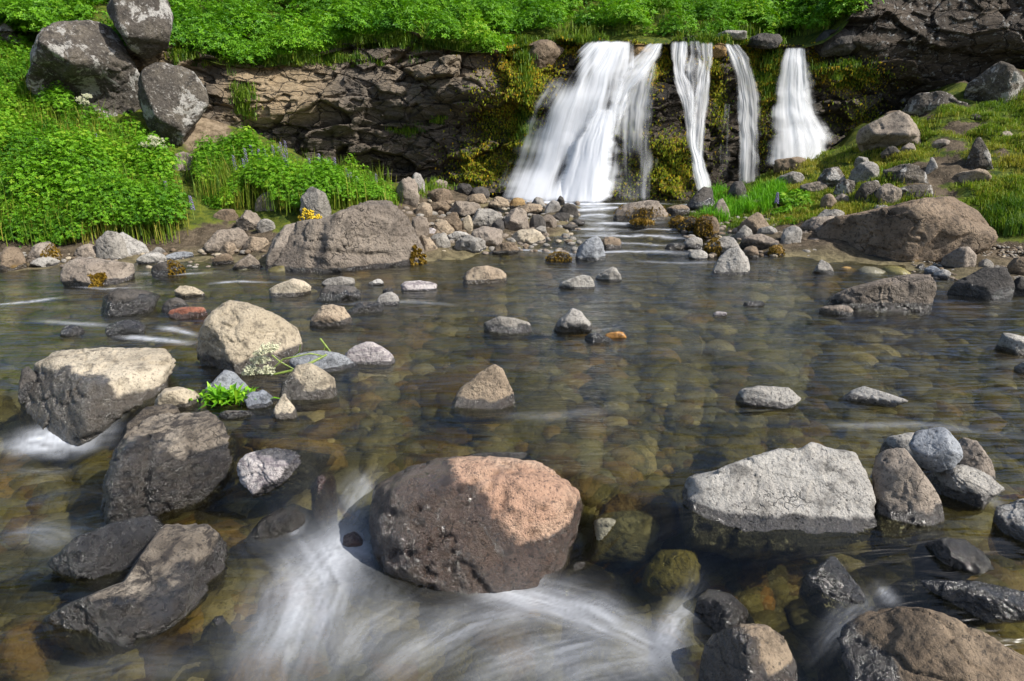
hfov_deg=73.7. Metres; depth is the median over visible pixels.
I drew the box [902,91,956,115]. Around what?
rock
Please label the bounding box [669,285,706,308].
cobble
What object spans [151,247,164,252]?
stone
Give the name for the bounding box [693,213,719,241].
rock
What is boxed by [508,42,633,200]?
waterfall
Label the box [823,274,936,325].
boulder
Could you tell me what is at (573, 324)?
rock
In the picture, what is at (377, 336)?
cobble
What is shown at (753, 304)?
stone
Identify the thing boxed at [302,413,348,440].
cobble
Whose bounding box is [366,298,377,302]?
cobble
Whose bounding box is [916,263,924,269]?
rock
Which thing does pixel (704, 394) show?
cobble
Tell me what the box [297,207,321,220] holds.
yellow flower
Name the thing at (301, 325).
cobble
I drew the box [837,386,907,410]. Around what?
rock
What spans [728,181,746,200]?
rock
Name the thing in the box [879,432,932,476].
rock
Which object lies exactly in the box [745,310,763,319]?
cobble
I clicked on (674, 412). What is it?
cobble
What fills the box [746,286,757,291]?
cobble
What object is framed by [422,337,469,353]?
cobble
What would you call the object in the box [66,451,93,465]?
cobble
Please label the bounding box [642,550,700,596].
rock
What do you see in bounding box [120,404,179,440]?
rock
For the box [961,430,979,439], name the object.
cobble
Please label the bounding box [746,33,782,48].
rock
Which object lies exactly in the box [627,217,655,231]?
rock
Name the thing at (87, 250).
rock
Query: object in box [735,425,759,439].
cobble
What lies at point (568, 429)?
cobble
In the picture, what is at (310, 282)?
cobble
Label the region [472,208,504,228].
rock
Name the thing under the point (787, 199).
lupine clump
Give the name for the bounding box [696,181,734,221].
bright grass
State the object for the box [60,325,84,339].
stone
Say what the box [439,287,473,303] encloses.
cobble
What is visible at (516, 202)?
rock
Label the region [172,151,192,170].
rock
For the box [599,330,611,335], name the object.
cobble
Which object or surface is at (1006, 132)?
rock
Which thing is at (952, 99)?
rock
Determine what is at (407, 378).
cobble
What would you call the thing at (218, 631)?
rock
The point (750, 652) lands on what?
boulder
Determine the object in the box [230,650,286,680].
rock
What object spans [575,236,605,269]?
rock
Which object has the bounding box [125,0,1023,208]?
cliff
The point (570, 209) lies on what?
rock
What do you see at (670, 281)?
cobble
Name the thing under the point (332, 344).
cobble
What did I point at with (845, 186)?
rock
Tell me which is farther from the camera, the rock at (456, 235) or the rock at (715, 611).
the rock at (456, 235)
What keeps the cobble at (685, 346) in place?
on the bed gravel at (452, 646)
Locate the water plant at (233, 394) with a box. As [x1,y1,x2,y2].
[189,382,279,408]
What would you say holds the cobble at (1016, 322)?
on the bed gravel at (452, 646)
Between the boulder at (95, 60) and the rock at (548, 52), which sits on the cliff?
the rock at (548, 52)
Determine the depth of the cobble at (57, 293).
5.50 m
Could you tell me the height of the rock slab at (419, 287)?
0.115 m
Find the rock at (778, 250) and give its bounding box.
[767,244,784,256]
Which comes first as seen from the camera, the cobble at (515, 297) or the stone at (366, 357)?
the stone at (366, 357)
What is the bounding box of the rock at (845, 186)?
[833,179,854,194]
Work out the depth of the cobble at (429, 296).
5.60 m
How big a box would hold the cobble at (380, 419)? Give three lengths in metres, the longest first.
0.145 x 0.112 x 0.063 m
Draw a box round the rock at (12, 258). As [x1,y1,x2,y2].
[0,246,27,272]
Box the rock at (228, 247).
[219,241,237,254]
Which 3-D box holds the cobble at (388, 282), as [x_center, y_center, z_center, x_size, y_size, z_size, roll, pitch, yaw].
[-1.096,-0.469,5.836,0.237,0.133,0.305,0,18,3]
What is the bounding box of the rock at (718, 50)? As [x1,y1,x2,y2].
[708,42,726,57]
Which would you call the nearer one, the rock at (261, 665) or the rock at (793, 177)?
the rock at (261, 665)
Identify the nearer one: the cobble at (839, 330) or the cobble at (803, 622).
the cobble at (803, 622)
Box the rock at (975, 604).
[871,578,1023,628]
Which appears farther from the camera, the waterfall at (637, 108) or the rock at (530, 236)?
the waterfall at (637, 108)
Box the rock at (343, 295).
[315,285,361,306]
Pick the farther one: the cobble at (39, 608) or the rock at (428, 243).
the rock at (428, 243)
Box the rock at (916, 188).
[900,184,933,200]
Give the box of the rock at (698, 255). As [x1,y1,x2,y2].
[688,249,707,262]
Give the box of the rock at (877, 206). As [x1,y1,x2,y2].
[874,205,886,208]
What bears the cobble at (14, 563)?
on the bed gravel at (452, 646)
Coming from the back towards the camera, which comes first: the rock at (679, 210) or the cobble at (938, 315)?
the rock at (679, 210)
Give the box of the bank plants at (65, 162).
[0,28,195,247]
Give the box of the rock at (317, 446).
[266,437,348,473]
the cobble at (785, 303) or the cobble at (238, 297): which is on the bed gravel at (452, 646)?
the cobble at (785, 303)
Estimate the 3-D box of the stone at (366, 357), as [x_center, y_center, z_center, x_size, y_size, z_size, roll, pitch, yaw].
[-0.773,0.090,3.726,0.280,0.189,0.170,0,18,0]
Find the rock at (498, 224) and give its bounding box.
[491,219,504,230]
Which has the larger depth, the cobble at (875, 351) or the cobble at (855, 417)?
the cobble at (875, 351)
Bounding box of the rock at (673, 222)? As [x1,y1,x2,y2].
[668,215,685,230]
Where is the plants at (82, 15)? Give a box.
[0,0,103,52]
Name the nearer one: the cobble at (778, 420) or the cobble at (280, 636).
the cobble at (280, 636)
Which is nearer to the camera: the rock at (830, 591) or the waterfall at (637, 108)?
the rock at (830, 591)
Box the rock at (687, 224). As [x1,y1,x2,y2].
[675,215,696,235]
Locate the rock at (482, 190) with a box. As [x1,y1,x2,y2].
[470,186,489,198]
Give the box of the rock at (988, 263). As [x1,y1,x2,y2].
[978,259,993,267]
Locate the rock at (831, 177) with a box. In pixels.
[817,167,845,188]
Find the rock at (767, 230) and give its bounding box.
[757,226,777,234]
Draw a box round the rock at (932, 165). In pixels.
[925,157,937,173]
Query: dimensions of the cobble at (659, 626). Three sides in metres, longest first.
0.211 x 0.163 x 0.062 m
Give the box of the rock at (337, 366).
[289,350,359,380]
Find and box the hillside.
[15,0,860,67]
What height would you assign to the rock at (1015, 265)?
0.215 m
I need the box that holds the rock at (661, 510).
[598,493,680,542]
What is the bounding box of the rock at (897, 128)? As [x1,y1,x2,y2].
[856,110,920,152]
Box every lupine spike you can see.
[189,196,194,219]
[774,192,778,211]
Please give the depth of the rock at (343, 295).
4.94 m
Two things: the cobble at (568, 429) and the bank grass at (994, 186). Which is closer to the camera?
the cobble at (568, 429)
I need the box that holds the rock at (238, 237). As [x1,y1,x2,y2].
[204,227,248,252]
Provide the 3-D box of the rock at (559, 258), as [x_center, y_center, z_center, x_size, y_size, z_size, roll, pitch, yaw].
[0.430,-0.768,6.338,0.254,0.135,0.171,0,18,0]
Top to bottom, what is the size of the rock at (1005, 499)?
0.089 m
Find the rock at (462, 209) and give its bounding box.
[448,201,480,217]
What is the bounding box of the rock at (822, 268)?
[811,260,833,277]
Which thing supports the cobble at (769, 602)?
on the bed gravel at (452, 646)
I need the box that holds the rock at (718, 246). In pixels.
[703,235,740,262]
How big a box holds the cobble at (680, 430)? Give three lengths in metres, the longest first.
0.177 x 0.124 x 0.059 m
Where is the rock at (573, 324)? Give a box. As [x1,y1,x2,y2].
[551,308,592,340]
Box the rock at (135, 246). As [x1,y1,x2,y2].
[119,232,149,254]
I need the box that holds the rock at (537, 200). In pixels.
[531,197,545,208]
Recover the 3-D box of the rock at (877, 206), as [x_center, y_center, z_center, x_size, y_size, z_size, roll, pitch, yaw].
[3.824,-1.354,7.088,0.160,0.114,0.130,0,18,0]
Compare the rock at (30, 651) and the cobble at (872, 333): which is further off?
the cobble at (872, 333)
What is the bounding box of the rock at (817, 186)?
[800,181,827,192]
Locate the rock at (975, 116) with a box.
[968,113,982,119]
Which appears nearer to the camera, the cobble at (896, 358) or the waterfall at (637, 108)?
the cobble at (896, 358)
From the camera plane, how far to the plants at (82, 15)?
9.21 m
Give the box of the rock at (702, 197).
[686,187,714,215]
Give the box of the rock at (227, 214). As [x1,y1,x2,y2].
[213,209,238,220]
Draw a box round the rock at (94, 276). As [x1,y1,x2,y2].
[60,256,134,295]
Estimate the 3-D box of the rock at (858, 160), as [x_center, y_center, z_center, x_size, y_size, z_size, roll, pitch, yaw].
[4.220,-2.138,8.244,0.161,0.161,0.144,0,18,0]
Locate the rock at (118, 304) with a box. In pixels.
[100,288,159,323]
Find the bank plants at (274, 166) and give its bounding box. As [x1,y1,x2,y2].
[189,126,397,209]
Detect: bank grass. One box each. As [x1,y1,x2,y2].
[0,29,403,246]
[689,88,1023,228]
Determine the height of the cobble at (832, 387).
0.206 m
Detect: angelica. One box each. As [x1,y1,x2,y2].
[75,93,92,114]
[138,135,166,150]
[241,342,326,375]
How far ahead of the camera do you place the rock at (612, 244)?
6.77 m
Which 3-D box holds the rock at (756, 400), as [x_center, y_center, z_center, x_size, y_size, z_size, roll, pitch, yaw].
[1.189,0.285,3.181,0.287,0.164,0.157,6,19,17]
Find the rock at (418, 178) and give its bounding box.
[412,172,424,191]
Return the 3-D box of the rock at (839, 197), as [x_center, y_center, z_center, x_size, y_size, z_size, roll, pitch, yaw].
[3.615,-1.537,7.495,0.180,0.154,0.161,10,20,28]
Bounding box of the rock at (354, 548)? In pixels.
[328,531,373,569]
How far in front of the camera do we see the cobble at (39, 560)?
2.64 m
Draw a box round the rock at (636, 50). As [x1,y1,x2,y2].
[629,44,651,62]
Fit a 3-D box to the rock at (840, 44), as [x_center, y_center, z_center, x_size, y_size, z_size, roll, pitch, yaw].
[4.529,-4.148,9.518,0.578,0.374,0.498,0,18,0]
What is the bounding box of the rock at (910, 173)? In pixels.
[881,163,928,183]
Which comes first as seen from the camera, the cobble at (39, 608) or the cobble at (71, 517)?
the cobble at (39, 608)
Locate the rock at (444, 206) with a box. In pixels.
[431,201,450,213]
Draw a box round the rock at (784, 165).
[773,157,805,173]
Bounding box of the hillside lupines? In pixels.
[0,0,883,64]
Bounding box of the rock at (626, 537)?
[588,511,659,563]
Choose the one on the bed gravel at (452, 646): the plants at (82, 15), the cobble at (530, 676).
the cobble at (530, 676)
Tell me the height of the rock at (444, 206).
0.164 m
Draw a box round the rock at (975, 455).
[957,437,995,480]
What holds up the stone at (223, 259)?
on the ground at (834, 253)
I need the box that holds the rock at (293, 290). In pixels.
[269,278,310,302]
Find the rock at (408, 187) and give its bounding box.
[396,177,419,206]
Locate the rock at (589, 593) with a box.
[556,561,621,629]
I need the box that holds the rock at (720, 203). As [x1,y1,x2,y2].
[713,198,729,214]
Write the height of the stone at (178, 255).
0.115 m
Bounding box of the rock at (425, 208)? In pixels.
[415,202,432,216]
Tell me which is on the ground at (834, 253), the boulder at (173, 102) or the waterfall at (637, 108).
the boulder at (173, 102)
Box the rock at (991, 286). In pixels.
[943,267,1014,307]
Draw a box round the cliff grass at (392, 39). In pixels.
[164,26,906,165]
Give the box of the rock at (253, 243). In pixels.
[242,236,268,251]
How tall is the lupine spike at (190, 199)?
0.242 m
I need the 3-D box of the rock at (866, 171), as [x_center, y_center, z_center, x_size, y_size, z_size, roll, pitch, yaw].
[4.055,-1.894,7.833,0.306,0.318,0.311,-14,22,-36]
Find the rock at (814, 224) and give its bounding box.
[800,216,834,231]
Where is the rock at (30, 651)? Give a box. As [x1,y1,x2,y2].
[0,620,62,680]
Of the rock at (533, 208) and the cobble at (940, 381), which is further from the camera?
the rock at (533, 208)
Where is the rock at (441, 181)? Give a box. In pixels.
[436,179,447,186]
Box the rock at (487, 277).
[462,265,507,289]
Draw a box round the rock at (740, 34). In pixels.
[718,30,746,40]
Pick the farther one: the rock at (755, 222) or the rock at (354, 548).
the rock at (755, 222)
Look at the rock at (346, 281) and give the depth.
5.31 m
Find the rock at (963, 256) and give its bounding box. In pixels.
[941,246,976,267]
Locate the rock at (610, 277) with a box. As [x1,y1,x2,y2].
[594,267,622,287]
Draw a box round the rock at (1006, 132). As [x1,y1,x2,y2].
[998,131,1012,136]
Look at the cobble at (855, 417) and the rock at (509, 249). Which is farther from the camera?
the rock at (509, 249)
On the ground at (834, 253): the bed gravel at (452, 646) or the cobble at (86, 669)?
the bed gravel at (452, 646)
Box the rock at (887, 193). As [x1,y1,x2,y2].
[875,183,901,205]
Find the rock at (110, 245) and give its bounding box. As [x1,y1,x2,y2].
[95,231,128,259]
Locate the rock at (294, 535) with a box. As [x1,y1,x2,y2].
[245,504,333,568]
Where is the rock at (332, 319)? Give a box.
[309,304,354,335]
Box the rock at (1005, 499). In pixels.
[994,494,1023,507]
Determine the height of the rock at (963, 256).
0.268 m
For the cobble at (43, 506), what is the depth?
2.95 m
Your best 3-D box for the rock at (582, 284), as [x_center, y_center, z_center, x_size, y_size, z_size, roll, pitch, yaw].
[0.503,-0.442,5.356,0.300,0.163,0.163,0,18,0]
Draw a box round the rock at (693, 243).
[682,237,702,252]
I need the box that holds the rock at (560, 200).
[557,196,564,204]
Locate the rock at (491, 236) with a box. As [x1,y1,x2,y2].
[471,226,502,245]
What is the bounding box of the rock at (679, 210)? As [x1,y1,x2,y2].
[666,204,689,218]
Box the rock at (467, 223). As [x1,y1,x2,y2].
[462,215,472,231]
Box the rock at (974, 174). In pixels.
[954,168,991,183]
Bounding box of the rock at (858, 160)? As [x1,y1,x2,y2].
[854,157,868,166]
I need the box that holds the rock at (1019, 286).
[1013,276,1023,296]
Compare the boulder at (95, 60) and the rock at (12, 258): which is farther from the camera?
the boulder at (95, 60)
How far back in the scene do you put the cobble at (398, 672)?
2.15 m
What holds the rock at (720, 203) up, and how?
on the ground at (834, 253)
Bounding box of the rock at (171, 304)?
[161,297,188,316]
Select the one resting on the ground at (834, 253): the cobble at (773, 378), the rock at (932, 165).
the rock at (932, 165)
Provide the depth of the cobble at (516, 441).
3.26 m
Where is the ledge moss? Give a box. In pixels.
[419,35,912,206]
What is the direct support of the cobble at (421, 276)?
on the bed gravel at (452, 646)
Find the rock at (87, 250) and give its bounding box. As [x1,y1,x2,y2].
[74,243,95,257]
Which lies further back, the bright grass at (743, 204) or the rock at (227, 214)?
the bright grass at (743, 204)
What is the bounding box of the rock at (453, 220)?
[443,212,461,230]
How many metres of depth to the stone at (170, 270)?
5.76 m
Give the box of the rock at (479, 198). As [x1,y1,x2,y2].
[466,193,487,203]
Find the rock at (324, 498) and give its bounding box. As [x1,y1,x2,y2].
[311,473,337,523]
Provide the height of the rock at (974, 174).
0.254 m
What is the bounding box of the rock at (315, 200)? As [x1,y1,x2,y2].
[300,186,330,220]
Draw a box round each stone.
[30,257,59,266]
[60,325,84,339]
[105,319,145,342]
[136,252,166,264]
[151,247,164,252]
[151,259,185,280]
[154,386,200,412]
[166,251,193,259]
[168,307,207,321]
[202,370,248,411]
[212,253,233,267]
[218,410,255,420]
[233,254,262,271]
[244,389,272,415]
[270,393,299,426]
[279,363,339,411]
[345,341,395,374]
[348,302,383,317]
[368,279,383,287]
[376,292,399,309]
[382,287,393,293]
[483,316,532,340]
[584,332,614,345]
[605,331,626,340]
[713,311,726,318]
[743,301,764,307]
[819,305,853,319]
[909,427,962,472]
[911,537,994,580]
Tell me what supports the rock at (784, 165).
on the ground at (834, 253)
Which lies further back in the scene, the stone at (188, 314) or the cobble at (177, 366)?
the stone at (188, 314)
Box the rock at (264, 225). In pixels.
[256,219,275,232]
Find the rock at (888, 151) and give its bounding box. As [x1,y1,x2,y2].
[880,146,899,159]
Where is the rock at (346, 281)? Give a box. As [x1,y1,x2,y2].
[321,276,354,286]
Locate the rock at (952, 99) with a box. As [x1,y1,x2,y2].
[949,97,967,106]
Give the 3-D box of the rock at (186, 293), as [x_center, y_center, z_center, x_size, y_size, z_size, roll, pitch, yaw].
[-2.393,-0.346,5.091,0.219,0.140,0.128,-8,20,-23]
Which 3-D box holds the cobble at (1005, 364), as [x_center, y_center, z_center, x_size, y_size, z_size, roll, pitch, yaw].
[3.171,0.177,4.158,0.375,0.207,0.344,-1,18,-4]
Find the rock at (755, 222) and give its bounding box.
[738,212,769,233]
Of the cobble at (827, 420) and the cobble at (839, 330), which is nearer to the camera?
the cobble at (827, 420)
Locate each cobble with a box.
[0,283,26,296]
[0,395,20,413]
[0,427,26,446]
[0,469,8,474]
[0,550,28,582]
[4,594,69,627]
[9,300,43,315]
[21,457,47,472]
[27,543,69,584]
[28,310,61,324]
[32,489,62,513]
[49,290,63,296]
[56,291,91,303]
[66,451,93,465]
[66,514,81,520]
[67,584,93,599]
[70,309,98,318]
[74,324,131,348]
[77,661,113,675]
[112,343,150,347]
[124,280,144,289]
[144,328,172,343]
[173,361,179,370]
[203,274,211,279]
[204,668,231,680]
[234,293,250,301]
[239,279,271,292]
[251,611,314,658]
[289,318,309,334]
[300,302,321,319]
[300,567,321,587]
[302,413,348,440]
[303,337,351,354]
[306,279,321,286]
[326,634,366,667]
[333,471,366,498]
[339,397,349,407]
[341,518,366,533]
[342,275,356,280]
[344,574,376,590]
[357,329,401,343]
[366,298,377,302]
[369,660,418,680]
[373,277,394,289]
[373,415,393,425]
[389,354,410,372]
[399,611,419,630]
[401,392,410,400]
[403,375,429,381]
[408,273,434,279]
[414,352,449,369]
[414,373,474,408]
[417,287,437,298]
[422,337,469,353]
[434,440,471,457]
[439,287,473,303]
[471,343,516,361]
[492,354,539,372]
[494,431,524,446]
[500,266,517,276]
[506,293,518,301]
[510,381,538,390]
[516,388,568,443]
[521,670,537,680]
[527,318,555,337]
[536,278,558,289]
[536,455,580,479]
[539,607,561,643]
[546,352,589,372]
[549,342,566,355]
[565,425,604,438]
[579,377,618,396]
[584,307,602,313]
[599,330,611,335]
[599,401,644,420]
[633,379,665,395]
[635,443,656,455]
[644,357,679,375]
[646,330,701,362]
[652,623,667,629]
[656,270,678,286]
[661,534,708,561]
[663,402,701,420]
[668,462,675,471]
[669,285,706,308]
[674,427,704,441]
[681,387,713,402]
[691,323,711,333]
[694,274,710,288]
[698,332,714,341]
[712,371,747,385]
[713,350,741,358]
[717,309,748,326]
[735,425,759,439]
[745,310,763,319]
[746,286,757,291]
[748,371,794,387]
[763,292,794,310]
[763,595,775,609]
[767,415,788,426]
[787,606,831,638]
[789,410,802,415]
[791,291,810,302]
[791,429,803,435]
[803,322,844,338]
[810,371,874,410]
[814,277,827,280]
[820,416,842,433]
[843,410,866,424]
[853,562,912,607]
[856,345,884,357]
[865,326,879,328]
[866,328,882,343]
[866,430,883,443]
[875,410,894,416]
[890,356,902,365]
[900,334,949,353]
[918,372,967,395]
[928,304,986,325]
[935,290,947,295]
[942,519,980,548]
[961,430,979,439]
[965,369,985,377]
[982,629,1019,653]
[984,501,994,514]
[985,552,1022,570]
[995,358,1023,369]
[996,455,1017,469]
[1005,314,1023,329]
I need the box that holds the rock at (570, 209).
[558,203,578,217]
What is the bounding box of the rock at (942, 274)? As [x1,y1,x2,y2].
[933,269,950,280]
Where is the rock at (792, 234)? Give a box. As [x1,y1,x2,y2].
[780,226,801,243]
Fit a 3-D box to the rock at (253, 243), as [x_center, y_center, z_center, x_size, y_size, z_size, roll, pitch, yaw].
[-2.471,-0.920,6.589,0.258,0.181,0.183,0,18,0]
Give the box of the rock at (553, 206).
[544,200,560,213]
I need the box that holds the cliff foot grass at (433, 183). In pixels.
[382,175,456,205]
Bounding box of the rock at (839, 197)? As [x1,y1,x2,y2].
[835,193,849,202]
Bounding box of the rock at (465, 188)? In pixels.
[454,183,471,195]
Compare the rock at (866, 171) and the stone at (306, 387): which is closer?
the stone at (306, 387)
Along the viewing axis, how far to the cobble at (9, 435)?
3.43 m
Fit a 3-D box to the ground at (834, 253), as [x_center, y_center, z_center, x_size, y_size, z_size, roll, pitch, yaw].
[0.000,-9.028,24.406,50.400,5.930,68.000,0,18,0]
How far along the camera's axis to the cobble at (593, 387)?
3.77 m
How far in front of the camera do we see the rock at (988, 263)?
5.82 m
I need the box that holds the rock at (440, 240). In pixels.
[431,232,450,247]
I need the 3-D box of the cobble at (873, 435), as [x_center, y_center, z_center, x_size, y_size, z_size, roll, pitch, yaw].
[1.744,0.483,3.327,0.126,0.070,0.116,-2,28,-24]
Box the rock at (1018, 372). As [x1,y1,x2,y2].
[1013,362,1023,380]
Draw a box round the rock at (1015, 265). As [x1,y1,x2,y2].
[1007,257,1023,275]
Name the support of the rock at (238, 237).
on the ground at (834, 253)
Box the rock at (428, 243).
[419,235,437,251]
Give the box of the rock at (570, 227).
[562,224,577,230]
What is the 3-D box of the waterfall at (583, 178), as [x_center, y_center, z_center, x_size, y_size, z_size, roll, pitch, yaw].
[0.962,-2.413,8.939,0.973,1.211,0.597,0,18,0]
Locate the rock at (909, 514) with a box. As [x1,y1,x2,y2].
[872,448,944,554]
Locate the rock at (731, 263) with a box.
[710,247,749,282]
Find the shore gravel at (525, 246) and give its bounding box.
[0,197,1023,279]
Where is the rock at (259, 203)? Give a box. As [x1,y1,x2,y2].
[255,192,277,211]
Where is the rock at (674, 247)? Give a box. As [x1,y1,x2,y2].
[665,242,684,252]
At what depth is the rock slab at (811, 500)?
2.26 m
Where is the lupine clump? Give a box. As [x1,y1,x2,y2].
[769,188,816,223]
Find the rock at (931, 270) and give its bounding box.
[923,266,939,276]
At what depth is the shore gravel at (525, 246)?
6.80 m
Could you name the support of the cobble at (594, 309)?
on the bed gravel at (452, 646)
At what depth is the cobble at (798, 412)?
3.52 m
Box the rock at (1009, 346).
[991,333,1023,359]
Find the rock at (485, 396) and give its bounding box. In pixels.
[449,364,517,423]
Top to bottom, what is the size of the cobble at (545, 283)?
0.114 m
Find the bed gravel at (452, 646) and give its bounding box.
[0,230,1023,680]
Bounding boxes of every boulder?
[19,347,175,454]
[26,20,140,118]
[41,523,228,664]
[100,410,239,526]
[106,0,173,58]
[137,62,208,145]
[196,300,303,398]
[272,200,426,281]
[369,456,584,615]
[613,200,670,228]
[698,623,797,680]
[817,196,997,262]
[818,606,1023,680]
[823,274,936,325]
[988,498,1023,570]
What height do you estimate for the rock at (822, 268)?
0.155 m
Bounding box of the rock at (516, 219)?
[504,207,529,230]
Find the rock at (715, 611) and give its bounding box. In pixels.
[693,589,754,647]
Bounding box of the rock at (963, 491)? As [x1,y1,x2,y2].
[927,464,1004,520]
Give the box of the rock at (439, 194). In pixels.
[427,188,452,201]
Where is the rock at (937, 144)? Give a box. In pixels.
[932,139,949,148]
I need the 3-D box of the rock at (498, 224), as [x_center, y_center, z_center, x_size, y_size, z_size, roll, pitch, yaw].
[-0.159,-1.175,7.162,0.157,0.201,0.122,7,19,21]
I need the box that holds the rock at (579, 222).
[572,219,584,226]
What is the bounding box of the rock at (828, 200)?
[820,194,836,208]
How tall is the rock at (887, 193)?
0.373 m
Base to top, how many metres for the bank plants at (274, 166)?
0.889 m
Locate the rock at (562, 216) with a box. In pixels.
[552,212,569,221]
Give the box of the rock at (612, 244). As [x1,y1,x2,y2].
[601,237,621,253]
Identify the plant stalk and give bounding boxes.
[320,338,329,350]
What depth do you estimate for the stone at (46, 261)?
6.03 m
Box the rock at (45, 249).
[27,241,61,262]
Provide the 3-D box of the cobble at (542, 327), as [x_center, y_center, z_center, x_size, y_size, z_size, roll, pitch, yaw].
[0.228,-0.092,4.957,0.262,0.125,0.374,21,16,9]
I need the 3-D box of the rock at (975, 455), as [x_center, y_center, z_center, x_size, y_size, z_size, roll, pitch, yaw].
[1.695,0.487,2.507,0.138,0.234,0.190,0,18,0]
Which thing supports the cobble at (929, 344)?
on the bed gravel at (452, 646)
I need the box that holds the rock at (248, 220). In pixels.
[236,210,260,230]
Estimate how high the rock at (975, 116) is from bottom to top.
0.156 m
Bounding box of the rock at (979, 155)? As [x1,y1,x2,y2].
[965,137,992,169]
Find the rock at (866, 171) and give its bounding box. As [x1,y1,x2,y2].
[848,161,879,183]
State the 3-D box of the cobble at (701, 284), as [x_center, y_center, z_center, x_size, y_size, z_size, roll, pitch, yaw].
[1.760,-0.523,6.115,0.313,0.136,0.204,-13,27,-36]
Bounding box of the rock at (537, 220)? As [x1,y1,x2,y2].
[529,214,545,227]
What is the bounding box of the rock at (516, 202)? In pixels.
[509,197,524,209]
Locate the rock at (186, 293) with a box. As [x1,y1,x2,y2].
[174,285,207,301]
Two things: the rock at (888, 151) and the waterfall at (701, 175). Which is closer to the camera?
the rock at (888, 151)
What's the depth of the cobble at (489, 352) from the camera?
4.30 m
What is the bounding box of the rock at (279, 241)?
[264,223,295,274]
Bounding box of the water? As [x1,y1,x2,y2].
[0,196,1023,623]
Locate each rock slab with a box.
[237,448,336,502]
[401,280,436,294]
[681,442,876,559]
[739,234,778,249]
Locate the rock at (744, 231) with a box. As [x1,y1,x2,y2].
[734,225,751,238]
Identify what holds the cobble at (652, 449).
on the bed gravel at (452, 646)
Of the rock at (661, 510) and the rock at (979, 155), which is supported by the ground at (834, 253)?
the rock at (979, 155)
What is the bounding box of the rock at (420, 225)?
[412,216,429,236]
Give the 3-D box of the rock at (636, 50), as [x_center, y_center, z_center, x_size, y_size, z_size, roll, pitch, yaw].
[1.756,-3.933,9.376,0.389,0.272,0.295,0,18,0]
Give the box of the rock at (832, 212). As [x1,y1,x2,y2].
[817,209,844,216]
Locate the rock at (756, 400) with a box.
[735,386,800,415]
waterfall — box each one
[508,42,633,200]
[558,110,615,202]
[610,44,661,121]
[619,71,650,133]
[673,42,711,189]
[727,45,756,179]
[772,49,824,162]
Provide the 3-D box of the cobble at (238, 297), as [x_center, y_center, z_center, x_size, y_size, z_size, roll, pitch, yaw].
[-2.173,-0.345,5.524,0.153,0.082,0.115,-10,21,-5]
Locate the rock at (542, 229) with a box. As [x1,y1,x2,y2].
[535,226,546,233]
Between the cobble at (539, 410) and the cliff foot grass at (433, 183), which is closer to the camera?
the cobble at (539, 410)
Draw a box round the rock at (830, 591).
[799,556,868,622]
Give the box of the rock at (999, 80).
[963,61,1023,103]
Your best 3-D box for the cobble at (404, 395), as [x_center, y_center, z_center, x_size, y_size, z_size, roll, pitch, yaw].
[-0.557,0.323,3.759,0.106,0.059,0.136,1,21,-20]
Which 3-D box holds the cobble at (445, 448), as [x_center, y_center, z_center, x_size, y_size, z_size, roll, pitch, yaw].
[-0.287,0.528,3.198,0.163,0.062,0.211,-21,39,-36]
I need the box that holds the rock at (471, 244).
[454,235,486,253]
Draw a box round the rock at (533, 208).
[519,203,543,214]
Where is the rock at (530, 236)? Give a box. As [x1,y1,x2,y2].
[512,228,545,245]
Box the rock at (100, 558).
[48,515,163,591]
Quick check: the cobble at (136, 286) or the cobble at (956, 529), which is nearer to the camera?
the cobble at (956, 529)
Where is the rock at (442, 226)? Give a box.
[432,219,454,234]
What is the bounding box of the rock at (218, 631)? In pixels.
[200,615,236,650]
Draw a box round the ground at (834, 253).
[0,69,1023,616]
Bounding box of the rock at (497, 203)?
[488,196,509,212]
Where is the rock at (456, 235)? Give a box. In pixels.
[447,231,468,240]
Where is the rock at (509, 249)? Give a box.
[492,242,518,256]
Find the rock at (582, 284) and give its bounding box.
[557,275,594,293]
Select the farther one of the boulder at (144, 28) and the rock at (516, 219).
the boulder at (144, 28)
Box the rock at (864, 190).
[854,180,880,202]
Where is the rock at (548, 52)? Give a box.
[528,39,563,68]
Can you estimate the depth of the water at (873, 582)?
2.41 m
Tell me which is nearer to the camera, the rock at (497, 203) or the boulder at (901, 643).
the boulder at (901, 643)
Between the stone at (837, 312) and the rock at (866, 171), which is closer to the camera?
the stone at (837, 312)
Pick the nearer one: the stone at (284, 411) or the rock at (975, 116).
the stone at (284, 411)
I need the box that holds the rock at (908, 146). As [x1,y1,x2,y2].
[900,143,915,151]
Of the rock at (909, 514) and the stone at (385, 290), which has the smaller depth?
the rock at (909, 514)
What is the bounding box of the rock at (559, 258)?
[545,251,571,264]
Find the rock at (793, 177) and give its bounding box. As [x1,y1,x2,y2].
[778,171,804,184]
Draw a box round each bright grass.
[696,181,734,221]
[728,176,790,216]
[983,189,1023,236]
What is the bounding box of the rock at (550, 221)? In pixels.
[543,214,556,227]
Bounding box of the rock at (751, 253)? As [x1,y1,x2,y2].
[743,246,758,262]
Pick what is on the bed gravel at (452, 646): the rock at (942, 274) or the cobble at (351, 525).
the cobble at (351, 525)
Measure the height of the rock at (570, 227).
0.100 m
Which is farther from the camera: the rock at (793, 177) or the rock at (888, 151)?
the rock at (793, 177)

